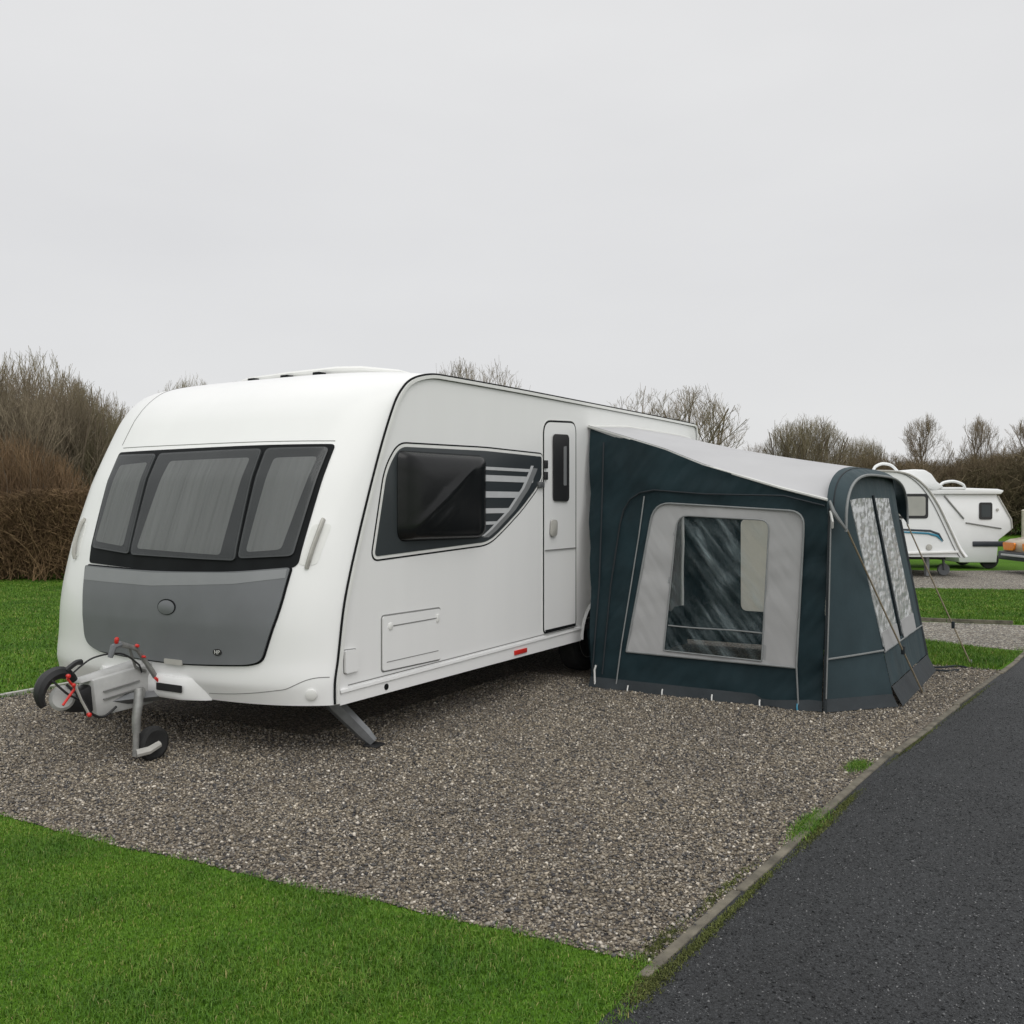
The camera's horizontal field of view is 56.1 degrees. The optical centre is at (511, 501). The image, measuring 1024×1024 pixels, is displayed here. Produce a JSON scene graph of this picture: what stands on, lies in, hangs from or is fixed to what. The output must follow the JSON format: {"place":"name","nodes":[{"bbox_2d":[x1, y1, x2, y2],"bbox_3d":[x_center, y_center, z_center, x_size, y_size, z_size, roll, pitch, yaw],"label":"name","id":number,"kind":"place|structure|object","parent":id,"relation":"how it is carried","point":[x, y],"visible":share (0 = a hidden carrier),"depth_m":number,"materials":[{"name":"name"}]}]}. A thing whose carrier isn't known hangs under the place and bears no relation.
{"place":"outdoors","nodes":[
{"label":"outdoors","id":0,"kind":"place"},
{"bbox_2d":[0,579,73,697],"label":"side lawn grass","id":1,"kind":"structure","parent":0,"point":[8,587],"depth_m":12.45,"materials":[{"name":"green plant"}]},
{"bbox_2d":[0,639,996,960],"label":"gravel pitch","id":2,"kind":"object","parent":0,"point":[300,721],"visible":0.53,"depth_m":5.48,"materials":[{"name":"grey gravel"}]},
{"bbox_2d":[33,366,697,760],"bbox_3d":[-0.909,0.286,9.101,2.968,2.729,7.675,0,0,31],"label":"touring caravan","id":3,"kind":"object","parent":2,"relation":"on","point":[335,540],"visible":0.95,"depth_m":6.64,"materials":[{"name":"metal"}]},
{"bbox_2d":[93,454,155,553],"bbox_3d":[-2.801,0.002,6.922,0.547,0.712,0.341,0,0,31],"label":"window","id":4,"kind":"structure","parent":3,"relation":"in","point":[125,487],"depth_m":6.87,"materials":[{"name":"grey glass"}]},
{"bbox_2d":[131,448,261,560],"bbox_3d":[-2.161,0.010,6.538,1.031,0.739,0.353,0,0,31],"label":"window","id":5,"kind":"structure","parent":3,"relation":"in","point":[194,503],"depth_m":6.47,"materials":[{"name":"grey glass"}]},
{"bbox_2d":[238,447,327,558],"bbox_3d":[-1.490,-0.002,6.266,0.506,0.730,0.301,0,0,8],"label":"window","id":6,"kind":"structure","parent":3,"relation":"in","point":[286,477],"depth_m":6.24,"materials":[{"name":"grey glass"}]},
{"bbox_2d":[544,422,575,632],"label":"door","id":7,"kind":"structure","parent":3,"relation":"in","point":[559,438],"depth_m":8.64,"materials":[{"name":"white plastic"}]},
{"bbox_2d":[587,425,971,712],"bbox_3d":[2.576,0.448,9.243,3.082,2.467,3.271,0,0,31],"label":"porch awning","id":8,"kind":"object","parent":3,"relation":"attached to","point":[799,569],"visible":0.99,"depth_m":8.30,"materials":[{"name":"teal fabric"}]},
{"bbox_2d":[741,520,825,611],"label":"far window","id":9,"kind":"structure","parent":8,"relation":"in","point":[754,533],"depth_m":10.81,"materials":[{"name":"plastic"}]},
{"bbox_2d":[850,498,899,650],"bbox_3d":[3.048,0.583,8.034,0.249,1.237,0.868,0,0,31],"label":"front window","id":10,"kind":"structure","parent":8,"relation":"in","point":[862,508],"depth_m":8.03,"materials":[{"name":"plastic"}]},
{"bbox_2d":[875,498,915,636],"bbox_3d":[3.536,0.583,8.838,0.246,1.238,0.762,0,0,31],"label":"front window","id":11,"kind":"structure","parent":8,"relation":"in","point":[906,617],"depth_m":8.80,"materials":[{"name":"plastic"}]},
{"bbox_2d":[0,661,1001,960],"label":"gravel stones","id":12,"kind":"object","parent":2,"relation":"on","point":[368,787],"visible":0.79,"depth_m":5.56,"materials":[{"name":"grey gravel"}]},
{"bbox_2d":[0,520,1023,1023],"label":"grass ground","id":13,"kind":"structure","parent":0,"point":[954,566],"depth_m":3.53,"materials":[{"name":"green plant"}]},
{"bbox_2d":[0,366,21,410],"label":"bare shrub","id":14,"kind":"object","parent":13,"relation":"on","point":[8,384],"visible":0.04,"depth_m":27.93,"materials":[{"name":"brown plant"}]},
{"bbox_2d":[0,433,25,493],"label":"rusty shrub","id":15,"kind":"object","parent":13,"relation":"on","point":[7,463],"visible":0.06,"depth_m":22.11,"materials":[{"name":"brown plant"}]},
{"bbox_2d":[0,426,66,573],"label":"rusty shrub","id":16,"kind":"object","parent":13,"relation":"on","point":[5,468],"visible":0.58,"depth_m":21.50,"materials":[{"name":"brown plant"}]},
{"bbox_2d":[0,358,69,468],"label":"bare shrub","id":17,"kind":"object","parent":13,"relation":"on","point":[20,389],"visible":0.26,"depth_m":23.89,"materials":[{"name":"brown plant"}]},
{"bbox_2d":[0,682,78,696],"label":"pitch edging","id":18,"kind":"object","parent":13,"relation":"on","point":[21,691],"visible":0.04,"depth_m":8.27,"materials":[{"name":"grey concrete"}]},
{"bbox_2d":[0,442,85,573],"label":"rusty shrub","id":19,"kind":"object","parent":13,"relation":"on","point":[63,471],"visible":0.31,"depth_m":21.99,"materials":[{"name":"brown plant"}]},
{"bbox_2d":[0,386,87,570],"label":"bare shrub","id":20,"kind":"object","parent":13,"relation":"on","point":[30,427],"visible":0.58,"depth_m":22.52,"materials":[{"name":"brown plant"}]},
{"bbox_2d":[0,486,89,580],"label":"brown hedge","id":21,"kind":"object","parent":13,"relation":"on","point":[43,526],"visible":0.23,"depth_m":19.87,"materials":[{"name":"brown plant"}]},
{"bbox_2d":[0,345,98,455],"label":"bare shrub","id":22,"kind":"object","parent":13,"relation":"on","point":[35,366],"visible":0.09,"depth_m":25.68,"materials":[{"name":"brown plant"}]},
{"bbox_2d":[27,465,91,571],"bbox_3d":[-10.589,0.355,22.528,1.956,2.698,2.022,0,0,43],"label":"rusty shrub","id":23,"kind":"object","parent":13,"relation":"on","point":[71,483],"visible":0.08,"depth_m":22.28,"materials":[{"name":"brown plant"}]},
{"bbox_2d":[5,367,114,562],"bbox_3d":[-11.342,-0.838,23.976,2.822,5.128,2.754,0,0,16],"label":"bare shrub","id":24,"kind":"object","parent":13,"relation":"on","point":[67,410],"visible":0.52,"depth_m":23.79,"materials":[{"name":"brown plant"}]},
{"bbox_2d":[60,378,101,466],"bbox_3d":[-13.214,-1.007,28.450,2.780,5.484,2.937,0,0,-24],"label":"bare shrub","id":25,"kind":"object","parent":13,"relation":"on","point":[80,393],"visible":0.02,"depth_m":28.63,"materials":[{"name":"brown plant"}]},
{"bbox_2d":[45,378,120,485],"bbox_3d":[-11.434,-0.810,25.550,2.540,5.078,2.683,0,0,-10],"label":"bare shrub","id":26,"kind":"object","parent":13,"relation":"on","point":[96,412],"visible":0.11,"depth_m":25.42,"materials":[{"name":"brown plant"}]},
{"bbox_2d":[68,403,132,487],"bbox_3d":[-10.212,-0.466,25.022,2.760,4.367,2.613,0,0,-21],"label":"bare shrub","id":27,"kind":"object","parent":13,"relation":"on","point":[109,440],"visible":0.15,"depth_m":24.44,"materials":[{"name":"brown plant"}]},
{"bbox_2d":[80,389,128,474],"bbox_3d":[-11.555,-0.763,27.029,2.516,4.974,2.454,0,0,4],"label":"bare shrub","id":28,"kind":"object","parent":13,"relation":"on","point":[108,407],"visible":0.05,"depth_m":26.79,"materials":[{"name":"brown plant"}]},
{"bbox_2d":[159,375,205,392],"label":"bare tree","id":29,"kind":"object","parent":13,"relation":"on","point":[183,384],"visible":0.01,"depth_m":43.88,"materials":[{"name":"brown plant"}]},
{"bbox_2d":[436,356,530,389],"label":"bare tree","id":30,"kind":"object","parent":13,"relation":"on","point":[468,371],"visible":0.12,"depth_m":45.94,"materials":[{"name":"brown plant"}]},
{"bbox_2d":[608,383,747,448],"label":"bare tree","id":31,"kind":"object","parent":13,"relation":"on","point":[707,419],"visible":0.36,"depth_m":43.38,"materials":[{"name":"brown plant"}]},
{"bbox_2d":[736,445,767,452],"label":"bare tree","id":32,"kind":"object","parent":13,"relation":"on","point":[760,448],"visible":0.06,"depth_m":53.88,"materials":[{"name":"brown plant"}]},
{"bbox_2d":[759,413,859,465],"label":"bare tree","id":33,"kind":"object","parent":13,"relation":"on","point":[801,444],"visible":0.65,"depth_m":47.17,"materials":[{"name":"brown plant"}]},
{"bbox_2d":[638,651,1023,978],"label":"kerb","id":34,"kind":"structure","parent":13,"relation":"on","point":[683,939],"depth_m":4.50,"materials":[{"name":"concrete"}]},
{"bbox_2d":[777,646,1023,846],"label":"kerb grass","id":35,"kind":"structure","parent":34,"relation":"on","point":[858,765],"depth_m":4.96,"materials":[{"name":"green plant"}]},
{"bbox_2d":[838,436,889,467],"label":"bare tree","id":36,"kind":"object","parent":13,"relation":"on","point":[869,450],"visible":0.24,"depth_m":51.64,"materials":[{"name":"brown plant"}]},
{"bbox_2d":[823,638,1016,669],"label":"verge grass","id":37,"kind":"structure","parent":13,"relation":"on","point":[942,653],"depth_m":10.15,"materials":[{"name":"green plant"}]},
{"bbox_2d":[823,443,1023,516],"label":"wood","id":38,"kind":"object","parent":13,"relation":"on","point":[975,462],"visible":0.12,"depth_m":46.79,"materials":[{"name":"plant"}]},
{"bbox_2d":[900,412,955,475],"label":"bare tree","id":39,"kind":"object","parent":13,"relation":"on","point":[914,451],"visible":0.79,"depth_m":50.04,"materials":[{"name":"brown plant"}]},
{"bbox_2d":[869,452,1023,535],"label":"wood undergrowth","id":40,"kind":"object","parent":13,"relation":"on","point":[1014,513],"visible":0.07,"depth_m":46.58,"materials":[{"name":"brown plant"}]},
{"bbox_2d":[921,617,1012,624],"bbox_3d":[3.512,1.650,14.519,7.204,0.100,0.253,0,0,28],"label":"path edging","id":41,"kind":"object","parent":13,"relation":"on","point":[1007,622],"visible":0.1,"depth_m":13.07,"materials":[{"name":"concrete"}]},
{"bbox_2d":[915,587,1023,623],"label":"grass","id":42,"kind":"structure","parent":13,"relation":"on","point":[996,604],"depth_m":15.25,"materials":[{"name":"green plant"}]},
{"bbox_2d":[931,488,1012,568],"bbox_3d":[10.755,0.635,24.450,3.110,2.030,1.900,0,0,0],"label":"caravan","id":43,"kind":"object","parent":13,"relation":"on","point":[981,523],"visible":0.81,"depth_m":23.60,"materials":[{"name":"white plastic"}]},
{"bbox_2d":[979,502,991,519],"bbox_3d":[11.640,0.220,23.588,0.320,0.420,0.024,0,0,0],"label":"window","id":44,"kind":"structure","parent":43,"relation":"in","point":[985,508],"depth_m":23.58,"materials":[{"name":"black glass"}]},
{"bbox_2d":[956,414,1003,463],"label":"bare tree","id":45,"kind":"object","parent":13,"relation":"on","point":[977,435],"visible":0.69,"depth_m":51.67,"materials":[{"name":"brown plant"}]},
{"bbox_2d":[998,417,1023,452],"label":"bare tree","id":46,"kind":"object","parent":13,"relation":"on","point":[1020,432],"visible":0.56,"depth_m":49.84,"materials":[{"name":"brown plant"}]},
{"bbox_2d":[0,0,1023,465],"label":"sky","id":47,"kind":"structure","parent":0,"point":[790,209],"materials":[{"name":"white"}]},
{"bbox_2d":[597,657,1023,1023],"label":"asphalt road","id":48,"kind":"structure","parent":0,"point":[1016,671],"depth_m":3.83,"materials":[{"name":"grey asphalt"}]},
{"bbox_2d":[594,682,995,1021],"bbox_3d":[2.382,1.637,6.087,0.254,0.014,7.440,0,0,35],"label":"kerb moss","id":49,"kind":"object","parent":48,"relation":"on","point":[657,979],"visible":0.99,"depth_m":3.65,"materials":[{"name":"green plant"}]},
{"bbox_2d":[998,537,1023,561],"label":"parked car","id":50,"kind":"object","parent":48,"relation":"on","point":[1013,548],"visible":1,"depth_m":22.15,"materials":[{"name":"beige paint"}]},
{"bbox_2d":[912,570,1023,589],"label":"gravel pitch","id":51,"kind":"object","parent":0,"point":[1003,579],"visible":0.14,"depth_m":20.39,"materials":[{"name":"grey gravel"}]},
{"bbox_2d":[742,462,967,575],"bbox_3d":[7.025,0.384,22.122,6.350,2.533,2.356,0,0,0],"label":"touring caravan","id":52,"kind":"object","parent":51,"relation":"on","point":[932,531],"visible":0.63,"depth_m":21.00,"materials":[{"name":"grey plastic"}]},
{"bbox_2d":[899,494,927,517],"bbox_3d":[8.610,0.090,20.992,0.980,0.540,0.016,0,0,0],"label":"window","id":53,"kind":"structure","parent":52,"relation":"in","point":[917,503],"depth_m":20.98,"materials":[{"name":"black plastic"}]},
{"bbox_2d":[922,622,1023,650],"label":"gravel path","id":54,"kind":"structure","parent":0,"point":[999,636],"depth_m":11.93,"materials":[{"name":"grey gravel"}]},
{"bbox_2d":[1021,509,1023,536],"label":"fence post","id":55,"kind":"object","parent":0,"point":[1022,529],"visible":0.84,"depth_m":31.97,"materials":[{"name":"beige wood"}]}
]}

